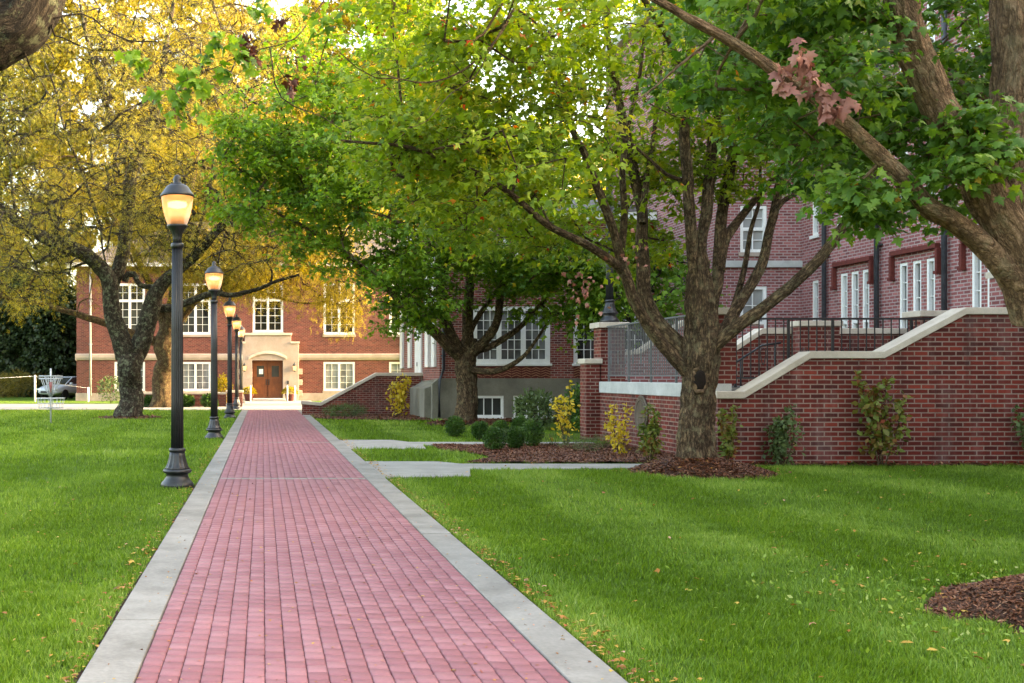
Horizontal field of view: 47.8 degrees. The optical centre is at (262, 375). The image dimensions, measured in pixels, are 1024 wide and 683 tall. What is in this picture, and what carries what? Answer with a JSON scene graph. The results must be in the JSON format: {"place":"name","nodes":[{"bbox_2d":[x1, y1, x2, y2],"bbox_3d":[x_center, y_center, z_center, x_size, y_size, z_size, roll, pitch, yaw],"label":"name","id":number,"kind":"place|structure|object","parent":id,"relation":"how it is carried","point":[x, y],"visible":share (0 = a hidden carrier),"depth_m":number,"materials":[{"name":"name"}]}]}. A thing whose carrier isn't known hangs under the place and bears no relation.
{"place":"outdoors","nodes":[
{"label":"outdoors","id":0,"kind":"place"},
{"bbox_2d":[0,404,149,409],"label":"pavement","id":1,"kind":"structure","parent":0,"point":[65,406],"depth_m":54.17,"materials":[{"name":"concrete"}]},
{"bbox_2d":[73,479,199,682],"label":"ground","id":2,"kind":"structure","parent":0,"point":[79,674],"depth_m":7.39,"materials":[{"name":"green plant"}]},
{"bbox_2d":[146,401,301,410],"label":"plaza","id":3,"kind":"structure","parent":0,"point":[271,405],"depth_m":54.10,"materials":[{"name":"concrete"}]},
{"bbox_2d":[143,392,210,406],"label":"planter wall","id":4,"kind":"structure","parent":3,"relation":"on","point":[197,396],"depth_m":54.00,"materials":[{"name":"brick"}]},
{"bbox_2d":[232,314,241,408],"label":"street lamp","id":5,"kind":"object","parent":3,"relation":"on","point":[236,320],"visible":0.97,"depth_m":50.23,"materials":[{"name":"black metal"}]},
{"bbox_2d":[238,325,244,402],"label":"street lamp","id":6,"kind":"object","parent":3,"relation":"on","point":[241,333],"visible":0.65,"depth_m":60.43,"materials":[{"name":"black metal"}]},
{"bbox_2d":[0,429,623,464],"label":"grass","id":7,"kind":"structure","parent":0,"point":[15,451],"depth_m":23.52,"materials":[{"name":"green plant"}]},
{"bbox_2d":[2,0,639,295],"label":"sky","id":8,"kind":"structure","parent":0,"point":[291,2],"materials":[{"name":"white"}]},
{"bbox_2d":[0,505,1023,589],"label":"grass","id":9,"kind":"structure","parent":0,"point":[898,530],"depth_m":9.96,"materials":[{"name":"green plant"}]},
{"bbox_2d":[0,396,1023,682],"bbox_3d":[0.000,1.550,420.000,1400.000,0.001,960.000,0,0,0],"label":"ground","id":10,"kind":"structure","parent":0,"point":[72,400],"depth_m":11.22,"materials":[{"name":"green plant"}]},
{"bbox_2d":[0,373,20,397],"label":"wild bush","id":11,"kind":"object","parent":10,"relation":"on","point":[10,387],"visible":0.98,"depth_m":75.82,"materials":[{"name":"green plant"}]},
{"bbox_2d":[0,367,33,397],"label":"wild bush","id":12,"kind":"object","parent":10,"relation":"on","point":[24,380],"visible":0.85,"depth_m":76.89,"materials":[{"name":"green plant"}]},
{"bbox_2d":[0,264,40,396],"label":"conifer tree","id":13,"kind":"object","parent":10,"relation":"on","point":[13,338],"visible":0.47,"depth_m":80.94,"materials":[{"name":"green plant"}]},
{"bbox_2d":[11,268,76,396],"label":"conifer tree","id":14,"kind":"object","parent":10,"relation":"on","point":[56,350],"visible":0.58,"depth_m":78.97,"materials":[{"name":"green plant"}]},
{"bbox_2d":[0,26,89,332],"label":"autumn tree","id":15,"kind":"object","parent":10,"relation":"on","point":[6,171],"visible":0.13,"depth_m":87.35,"materials":[{"name":"yellow plant"}]},
{"bbox_2d":[36,368,64,422],"bbox_3d":[-6.748,0.691,35.300,0.916,1.817,0.916,0,0,0],"label":"disc golf basket","id":16,"kind":"object","parent":10,"relation":"on","point":[50,392],"visible":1,"depth_m":35.23,"materials":[{"name":"silver metal"}]},
{"bbox_2d":[37,376,76,399],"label":"parked car","id":17,"kind":"object","parent":10,"relation":"on","point":[64,390],"visible":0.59,"depth_m":71.03,"materials":[{"name":"paint"}]},
{"bbox_2d":[0,0,156,76],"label":"old tree","id":18,"kind":"object","parent":10,"relation":"on","point":[27,27],"visible":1,"depth_m":11.87,"materials":[{"name":"brown wood"}]},
{"bbox_2d":[96,375,119,403],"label":"bush","id":19,"kind":"object","parent":10,"relation":"on","point":[106,385],"visible":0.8,"depth_m":60.34,"materials":[{"name":"green plant"}]},
{"bbox_2d":[5,0,235,306],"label":"autumn tree","id":20,"kind":"object","parent":10,"relation":"on","point":[41,65],"visible":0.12,"depth_m":81.54,"materials":[{"name":"yellow plant"}]},
{"bbox_2d":[104,416,156,419],"bbox_3d":[-4.860,1.509,40.000,2.912,0.131,3.584,0,0,0],"label":"mulch mound","id":21,"kind":"object","parent":10,"relation":"on","point":[144,417],"visible":0.3,"depth_m":39.41,"materials":[{"name":"brown wood"}]},
{"bbox_2d":[0,0,310,416],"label":"locust tree","id":22,"kind":"object","parent":21,"relation":"on","point":[130,354],"visible":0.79,"depth_m":38.53,"materials":[{"name":"yellow plant"}]},
{"bbox_2d":[77,410,247,682],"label":"path border","id":23,"kind":"object","parent":10,"relation":"on","point":[130,634],"visible":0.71,"depth_m":7.66,"materials":[{"name":"concrete"}]},
{"bbox_2d":[160,174,193,488],"bbox_3d":[-1.180,-0.609,15.300,0.468,4.318,0.468,0,0,0],"label":"street lamp","id":24,"kind":"object","parent":10,"relation":"on","point":[178,194],"visible":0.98,"depth_m":15.23,"materials":[{"name":"black metal"}]},
{"bbox_2d":[0,0,399,407],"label":"locust tree","id":25,"kind":"object","parent":10,"relation":"on","point":[161,376],"visible":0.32,"depth_m":50.70,"materials":[{"name":"yellow plant"}]},
{"bbox_2d":[205,261,223,439],"bbox_3d":[-1.180,-0.609,26.900,0.468,4.318,0.468,0,0,0],"label":"street lamp","id":26,"kind":"object","parent":10,"relation":"on","point":[213,272],"visible":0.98,"depth_m":26.83,"materials":[{"name":"black metal"}]},
{"bbox_2d":[223,297,235,417],"bbox_3d":[-1.180,-0.609,39.500,0.468,4.318,0.468,0,0,0],"label":"street lamp","id":27,"kind":"object","parent":10,"relation":"on","point":[229,305],"visible":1,"depth_m":39.43,"materials":[{"name":"black metal"}]},
{"bbox_2d":[69,222,408,400],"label":"brick hall","id":28,"kind":"structure","parent":10,"relation":"on","point":[283,351],"depth_m":67.00,"materials":[{"name":"red brick"}]},
{"bbox_2d":[113,362,145,392],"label":"window","id":29,"kind":"structure","parent":28,"relation":"in","point":[115,363],"depth_m":67.02,"materials":[{"name":"white paint"}]},
{"bbox_2d":[119,283,144,329],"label":"window","id":30,"kind":"structure","parent":28,"relation":"in","point":[131,310],"depth_m":67.10,"materials":[{"name":"white paint"}]},
{"bbox_2d":[183,283,210,336],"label":"window","id":31,"kind":"structure","parent":28,"relation":"in","point":[198,324],"depth_m":67.10,"materials":[{"name":"white paint"}]},
{"bbox_2d":[183,362,210,391],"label":"window","id":32,"kind":"structure","parent":28,"relation":"in","point":[196,375],"depth_m":67.10,"materials":[{"name":"white paint"}]},
{"bbox_2d":[253,361,266,397],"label":"door","id":33,"kind":"structure","parent":28,"relation":"in","point":[259,367],"depth_m":67.06,"materials":[{"name":"brown wood"}]},
{"bbox_2d":[252,283,283,332],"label":"window","id":34,"kind":"structure","parent":28,"relation":"in","point":[262,323],"depth_m":67.10,"materials":[{"name":"white paint"}]},
{"bbox_2d":[268,361,281,397],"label":"door","id":35,"kind":"structure","parent":28,"relation":"in","point":[274,367],"depth_m":67.06,"materials":[{"name":"brown wood"}]},
{"bbox_2d":[323,362,354,392],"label":"window","id":36,"kind":"structure","parent":28,"relation":"in","point":[337,376],"depth_m":67.10,"materials":[{"name":"white paint"}]},
{"bbox_2d":[323,283,355,336],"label":"window","id":37,"kind":"structure","parent":28,"relation":"in","point":[327,333],"depth_m":67.02,"materials":[{"name":"white paint"}]},
{"bbox_2d":[138,0,372,227],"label":"autumn tree","id":38,"kind":"object","parent":10,"relation":"on","point":[294,9],"visible":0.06,"depth_m":82.51,"materials":[{"name":"yellow plant"}]},
{"bbox_2d":[0,408,550,431],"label":"grass","id":39,"kind":"structure","parent":10,"relation":"on","point":[17,420],"depth_m":35.24,"materials":[{"name":"green plant"}]},
{"bbox_2d":[135,410,568,682],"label":"brick path","id":40,"kind":"structure","parent":10,"relation":"on","point":[444,629],"depth_m":7.70,"materials":[{"name":"red brick"}]},
{"bbox_2d":[220,442,365,479],"bbox_3d":[0.443,1.546,20.800,2.145,0.049,8.890,0,0,0],"label":"path strip","id":41,"kind":"object","parent":40,"relation":"on","point":[290,478],"visible":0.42,"depth_m":16.36,"materials":[{"name":"concrete"}]},
{"bbox_2d":[301,373,422,415],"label":"stair wall","id":42,"kind":"structure","parent":10,"relation":"on","point":[368,391],"depth_m":42.50,"materials":[{"name":"brick"}]},
{"bbox_2d":[272,0,461,227],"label":"autumn tree","id":43,"kind":"object","parent":10,"relation":"on","point":[345,19],"visible":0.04,"depth_m":82.47,"materials":[{"name":"yellow plant"}]},
{"bbox_2d":[445,415,465,436],"bbox_3d":[4.755,1.272,27.389,0.542,0.582,0.555,0,0,0],"label":"boxwood","id":44,"kind":"object","parent":10,"relation":"on","point":[457,420],"visible":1,"depth_m":27.31,"materials":[{"name":"green plant"}]},
{"bbox_2d":[427,421,492,427],"bbox_3d":[6.300,1.488,34.600,2.912,0.197,3.584,0,0,0],"label":"mulch mound","id":45,"kind":"object","parent":10,"relation":"on","point":[473,422],"visible":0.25,"depth_m":34.06,"materials":[{"name":"brown wood"}]},
{"bbox_2d":[187,0,634,420],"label":"maple tree","id":46,"kind":"object","parent":45,"relation":"on","point":[293,148],"visible":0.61,"depth_m":31.51,"materials":[{"name":"green plant"}]},
{"bbox_2d":[298,410,627,682],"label":"path border","id":47,"kind":"object","parent":10,"relation":"on","point":[505,599],"visible":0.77,"depth_m":7.68,"materials":[{"name":"concrete"}]},
{"bbox_2d":[340,440,590,449],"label":"walkway","id":48,"kind":"structure","parent":10,"relation":"on","point":[379,443],"depth_m":24.76,"materials":[{"name":"concrete"}]},
{"bbox_2d":[470,420,488,440],"bbox_3d":[5.148,1.311,26.195,0.497,0.507,0.499,0,0,0],"label":"boxwood","id":49,"kind":"object","parent":10,"relation":"on","point":[478,430],"visible":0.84,"depth_m":26.11,"materials":[{"name":"green plant"}]},
{"bbox_2d":[365,461,639,478],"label":"walkway","id":50,"kind":"structure","parent":10,"relation":"on","point":[396,469],"depth_m":18.32,"materials":[{"name":"concrete"}]},
{"bbox_2d":[0,579,1023,682],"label":"grass","id":51,"kind":"structure","parent":10,"relation":"on","point":[676,621],"depth_m":6.53,"materials":[{"name":"green plant"}]},
{"bbox_2d":[0,459,1023,512],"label":"grass","id":52,"kind":"structure","parent":10,"relation":"on","point":[91,478],"depth_m":14.91,"materials":[{"name":"green plant"}]},
{"bbox_2d":[2,437,1023,682],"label":"fallen leaves","id":53,"kind":"object","parent":10,"relation":"on","point":[486,577],"visible":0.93,"depth_m":7.68,"materials":[{"name":"plant"}]},
{"bbox_2d":[395,199,656,419],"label":"brick building","id":54,"kind":"structure","parent":10,"relation":"on","point":[546,366],"depth_m":38.50,"materials":[{"name":"brick"}]},
{"bbox_2d":[415,328,421,380],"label":"side door","id":55,"kind":"structure","parent":54,"relation":"in","point":[418,344],"depth_m":43.07,"materials":[{"name":"white paint"}]},
{"bbox_2d":[477,396,503,418],"bbox_3d":[7.818,1.117,38.465,1.166,0.806,0.190,0,0,0],"label":"window","id":56,"kind":"structure","parent":54,"relation":"in","point":[488,406],"depth_m":38.54,"materials":[{"name":"white paint"}]},
{"bbox_2d":[473,306,551,365],"bbox_3d":[8.633,-1.358,38.535,2.795,2.076,0.190,0,0,0],"label":"window","id":57,"kind":"structure","parent":54,"relation":"in","point":[514,347],"depth_m":38.61,"materials":[{"name":"white paint"}]},
{"bbox_2d":[572,306,593,365],"bbox_3d":[11.283,-1.358,38.535,1.107,2.076,0.190,0,0,0],"label":"window","id":58,"kind":"structure","parent":54,"relation":"in","point":[586,351],"depth_m":38.61,"materials":[{"name":"white paint"}]},
{"bbox_2d":[511,387,559,428],"bbox_3d":[7.737,0.954,31.498,1.349,1.286,1.375,0,0,0],"label":"bush","id":59,"kind":"object","parent":10,"relation":"on","point":[537,398],"visible":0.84,"depth_m":31.34,"materials":[{"name":"green plant"}]},
{"bbox_2d":[431,442,675,462],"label":"mulch","id":60,"kind":"object","parent":10,"relation":"on","point":[564,454],"visible":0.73,"depth_m":21.14,"materials":[{"name":"brown wood"}]},
{"bbox_2d":[481,425,506,449],"bbox_3d":[4.682,1.279,22.400,0.556,0.568,0.541,0,0,0],"label":"boxwood","id":61,"kind":"object","parent":60,"relation":"on","point":[493,435],"visible":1,"depth_m":22.31,"materials":[{"name":"green plant"}]},
{"bbox_2d":[504,426,526,447],"bbox_3d":[5.225,1.300,22.899,0.456,0.525,0.466,0,0,0],"label":"boxwood","id":62,"kind":"object","parent":60,"relation":"on","point":[512,440],"visible":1,"depth_m":22.82,"materials":[{"name":"green plant"}]},
{"bbox_2d":[520,418,544,445],"bbox_3d":[5.738,1.234,23.599,0.535,0.662,0.536,0,0,0],"label":"boxwood","id":63,"kind":"object","parent":60,"relation":"on","point":[536,433],"visible":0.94,"depth_m":23.52,"materials":[{"name":"green plant"}]},
{"bbox_2d":[549,380,580,443],"bbox_3d":[6.524,0.826,24.023,0.723,1.475,0.640,0,0,0],"label":"sapling","id":64,"kind":"object","parent":60,"relation":"on","point":[560,427],"visible":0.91,"depth_m":23.98,"materials":[{"name":"yellow plant"}]},
{"bbox_2d":[603,403,634,453],"bbox_3d":[6.801,1.045,21.148,0.562,1.064,0.652,0,0,0],"label":"sapling","id":65,"kind":"object","parent":60,"relation":"on","point":[610,425],"visible":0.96,"depth_m":21.18,"materials":[{"name":"yellow plant"}]},
{"bbox_2d":[633,403,665,460],"bbox_3d":[6.735,1.013,19.241,0.512,1.098,0.637,0,0,0],"label":"sapling","id":66,"kind":"object","parent":60,"relation":"on","point":[651,442],"visible":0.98,"depth_m":19.22,"materials":[{"name":"green plant"}]},
{"bbox_2d":[560,382,579,432],"bbox_3d":[8.665,0.875,30.004,1.314,1.408,1.293,0,0,0],"label":"bush","id":67,"kind":"object","parent":10,"relation":"on","point":[573,417],"visible":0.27,"depth_m":29.89,"materials":[{"name":"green plant"}]},
{"bbox_2d":[536,217,730,364],"bbox_3d":[10.848,-1.464,32.786,5.764,6.249,5.227,0,0,0],"label":"leafy tree","id":68,"kind":"object","parent":10,"relation":"on","point":[675,275],"visible":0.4,"depth_m":32.11,"materials":[{"name":"green plant"}]},
{"bbox_2d":[599,382,731,453],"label":"terrace wall","id":69,"kind":"structure","parent":10,"relation":"on","point":[663,398],"depth_m":22.84,"materials":[{"name":"brick"}]},
{"bbox_2d":[634,395,648,432],"bbox_3d":[7.876,0.810,23.100,0.042,0.780,0.780,0,0,0],"label":"wall plaque","id":70,"kind":"object","parent":69,"relation":"attached to","point":[641,402],"depth_m":23.10,"materials":[{"name":"grey stone"}]},
{"bbox_2d":[607,315,684,382],"bbox_3d":[8.050,-0.479,23.045,0.120,1.338,5.710,0,0,0],"label":"railing","id":71,"kind":"object","parent":69,"relation":"on","point":[627,360],"visible":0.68,"depth_m":24.07,"materials":[{"name":"grey metal"}]},
{"bbox_2d":[718,308,740,383],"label":"brick pier","id":72,"kind":"structure","parent":69,"relation":"on","point":[727,371],"depth_m":19.60,"materials":[{"name":"brick"}]},
{"bbox_2d":[628,456,780,479],"bbox_3d":[6.950,1.454,17.700,2.576,0.302,2.912,0,0,0],"label":"mulch mound","id":73,"kind":"object","parent":10,"relation":"on","point":[696,468],"visible":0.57,"depth_m":16.96,"materials":[{"name":"wood"}]},
{"bbox_2d":[113,0,967,458],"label":"maple tree","id":74,"kind":"object","parent":73,"relation":"on","point":[431,144],"visible":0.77,"depth_m":16.09,"materials":[{"name":"green plant"}]},
{"bbox_2d":[602,0,991,327],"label":"tall building","id":75,"kind":"structure","parent":10,"relation":"on","point":[863,277],"depth_m":30.74,"materials":[{"name":"brick"}]},
{"bbox_2d":[738,206,766,256],"bbox_3d":[14.600,-4.288,33.035,0.900,1.516,0.190,0,0,0],"label":"window","id":76,"kind":"structure","parent":75,"relation":"in","point":[761,220],"depth_m":33.07,"materials":[{"name":"white paint"}]},
{"bbox_2d":[740,286,766,327],"bbox_3d":[14.600,-1.550,33.075,0.792,2.192,0.110,0,0,0],"label":"window","id":77,"kind":"structure","parent":75,"relation":"in","point":[759,294],"depth_m":33.11,"materials":[{"name":"white glass"}]},
{"bbox_2d":[813,280,817,320],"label":"window","id":78,"kind":"structure","parent":75,"relation":"in","point":[815,283],"depth_m":32.24,"materials":[{"name":"white paint"}]},
{"bbox_2d":[841,273,846,327],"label":"window","id":79,"kind":"structure","parent":75,"relation":"in","point":[843,276],"depth_m":30.66,"materials":[{"name":"white paint"}]},
{"bbox_2d":[852,271,857,327],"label":"window","id":80,"kind":"structure","parent":75,"relation":"in","point":[854,274],"depth_m":30.11,"materials":[{"name":"white paint"}]},
{"bbox_2d":[863,269,868,327],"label":"window","id":81,"kind":"structure","parent":75,"relation":"in","point":[865,272],"depth_m":29.55,"materials":[{"name":"white paint"}]},
{"bbox_2d":[900,262,907,327],"bbox_3d":[16.075,-1.630,27.716,0.110,2.352,0.361,0,0,0],"label":"window","id":82,"kind":"structure","parent":75,"relation":"in","point":[903,266],"depth_m":27.82,"materials":[{"name":"white paint"}]},
{"bbox_2d":[913,260,920,310],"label":"window","id":83,"kind":"structure","parent":75,"relation":"in","point":[916,264],"depth_m":27.25,"materials":[{"name":"white paint"}]},
{"bbox_2d":[927,258,934,309],"bbox_3d":[16.075,-1.630,26.591,0.110,2.352,0.349,0,0,0],"label":"window","id":84,"kind":"structure","parent":75,"relation":"in","point":[930,262],"depth_m":26.69,"materials":[{"name":"white paint"}]},
{"bbox_2d":[972,252,980,306],"bbox_3d":[16.075,-1.630,24.882,0.110,2.352,0.349,0,0,0],"label":"window","id":85,"kind":"structure","parent":75,"relation":"in","point":[976,263],"depth_m":24.98,"materials":[{"name":"white paint"}]},
{"bbox_2d":[631,544,1023,678],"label":"weeds","id":86,"kind":"object","parent":10,"relation":"on","point":[923,596],"visible":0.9,"depth_m":7.47,"materials":[{"name":"green plant"}]},
{"bbox_2d":[715,307,1023,463],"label":"stair wall","id":87,"kind":"structure","parent":10,"relation":"on","point":[958,374],"depth_m":19.20,"materials":[{"name":"brick"}]},
{"bbox_2d":[744,461,1023,465],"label":"mulch","id":88,"kind":"object","parent":10,"relation":"on","point":[909,463],"visible":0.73,"depth_m":18.97,"materials":[{"name":"brown wood"}]},
{"bbox_2d":[715,405,742,458],"bbox_3d":[7.908,1.025,18.837,0.384,1.073,0.522,0,0,0],"label":"sapling","id":89,"kind":"object","parent":88,"relation":"on","point":[730,430],"visible":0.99,"depth_m":18.82,"materials":[{"name":"green plant"}]},
{"bbox_2d":[760,404,805,465],"bbox_3d":[8.804,1.024,18.807,0.603,1.079,0.654,0,0,0],"label":"sapling","id":90,"kind":"object","parent":88,"relation":"on","point":[780,440],"visible":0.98,"depth_m":18.75,"materials":[{"name":"green plant"}]},
{"bbox_2d":[851,370,912,465],"bbox_3d":[10.437,0.727,18.757,0.866,1.674,0.809,0,0,0],"label":"sapling","id":91,"kind":"object","parent":88,"relation":"on","point":[875,411],"visible":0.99,"depth_m":18.73,"materials":[{"name":"green plant"}]},
{"bbox_2d":[923,573,1023,633],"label":"mulch mound","id":92,"kind":"object","parent":10,"relation":"on","point":[1013,605],"visible":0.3,"depth_m":7.09,"materials":[{"name":"wood"}]},
{"bbox_2d":[631,0,1023,327],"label":"maple tree","id":93,"kind":"object","parent":92,"relation":"on","point":[806,84],"visible":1,"depth_m":7.77,"materials":[{"name":"green plant"}]},
{"bbox_2d":[1010,403,1023,462],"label":"sapling","id":94,"kind":"object","parent":10,"relation":"on","point":[1019,425],"visible":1,"depth_m":18.93,"materials":[{"name":"green plant"}]},
{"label":"mulch bed","id":95,"kind":"structure","parent":10,"relation":"on","visible":0},
{"bbox_2d":[322,402,368,416],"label":"juniper","id":96,"kind":"object","parent":95,"relation":"on","point":[342,413],"visible":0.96,"depth_m":40.32,"materials":[{"name":"green plant"}]},
{"bbox_2d":[311,413,431,420],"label":"mulch","id":97,"kind":"object","parent":95,"relation":"on","point":[381,417],"visible":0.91,"depth_m":39.28,"materials":[{"name":"brown wood"}]},
{"bbox_2d":[385,372,411,415],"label":"shrub","id":98,"kind":"object","parent":95,"relation":"on","point":[400,398],"visible":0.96,"depth_m":40.45,"materials":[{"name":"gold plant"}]},
{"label":"terrace floor","id":99,"kind":"structure","parent":10,"relation":"on","visible":0},
{"bbox_2d":[625,320,763,382],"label":"stair wall","id":100,"kind":"structure","parent":99,"relation":"on","point":[671,379],"depth_m":30.00,"materials":[{"name":"brick"}]},
{"bbox_2d":[790,321,842,354],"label":"brick pier","id":101,"kind":"structure","parent":99,"relation":"on","point":[804,335],"depth_m":22.62,"materials":[{"name":"brick"}]},
{"bbox_2d":[732,328,906,385],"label":"stair wall","id":102,"kind":"structure","parent":99,"relation":"on","point":[779,347],"depth_m":23.00,"materials":[{"name":"brick"}]},
{"bbox_2d":[732,318,932,386],"bbox_3d":[10.740,-0.404,20.050,4.520,1.268,0.120,0,0,0],"label":"railing","id":103,"kind":"object","parent":99,"relation":"on","point":[832,333],"visible":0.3,"depth_m":20.04,"materials":[{"name":"black metal"}]},
{"bbox_2d":[902,310,947,331],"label":"brick pier","id":104,"kind":"structure","parent":99,"relation":"on","point":[924,314],"depth_m":21.80,"materials":[{"name":"stone"}]},
{"bbox_2d":[985,272,1005,306],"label":"stair wall","id":105,"kind":"structure","parent":99,"relation":"on","point":[996,298],"depth_m":21.15,"materials":[{"name":"brick"}]},
{"bbox_2d":[578,359,602,440],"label":"brick pier","id":106,"kind":"structure","parent":0,"point":[589,398],"depth_m":26.00,"materials":[{"name":"brick"}]},
{"bbox_2d":[590,322,629,381],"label":"brick pier","id":107,"kind":"structure","parent":0,"point":[600,340],"depth_m":26.02,"materials":[{"name":"brick"}]},
{"bbox_2d":[600,147,619,321],"bbox_3d":[8.220,-3.399,26.300,0.468,4.318,0.468,0,0,0],"label":"street lamp","id":108,"kind":"object","parent":107,"relation":"on","point":[610,314],"visible":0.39,"depth_m":26.22,"materials":[{"name":"black metal"}]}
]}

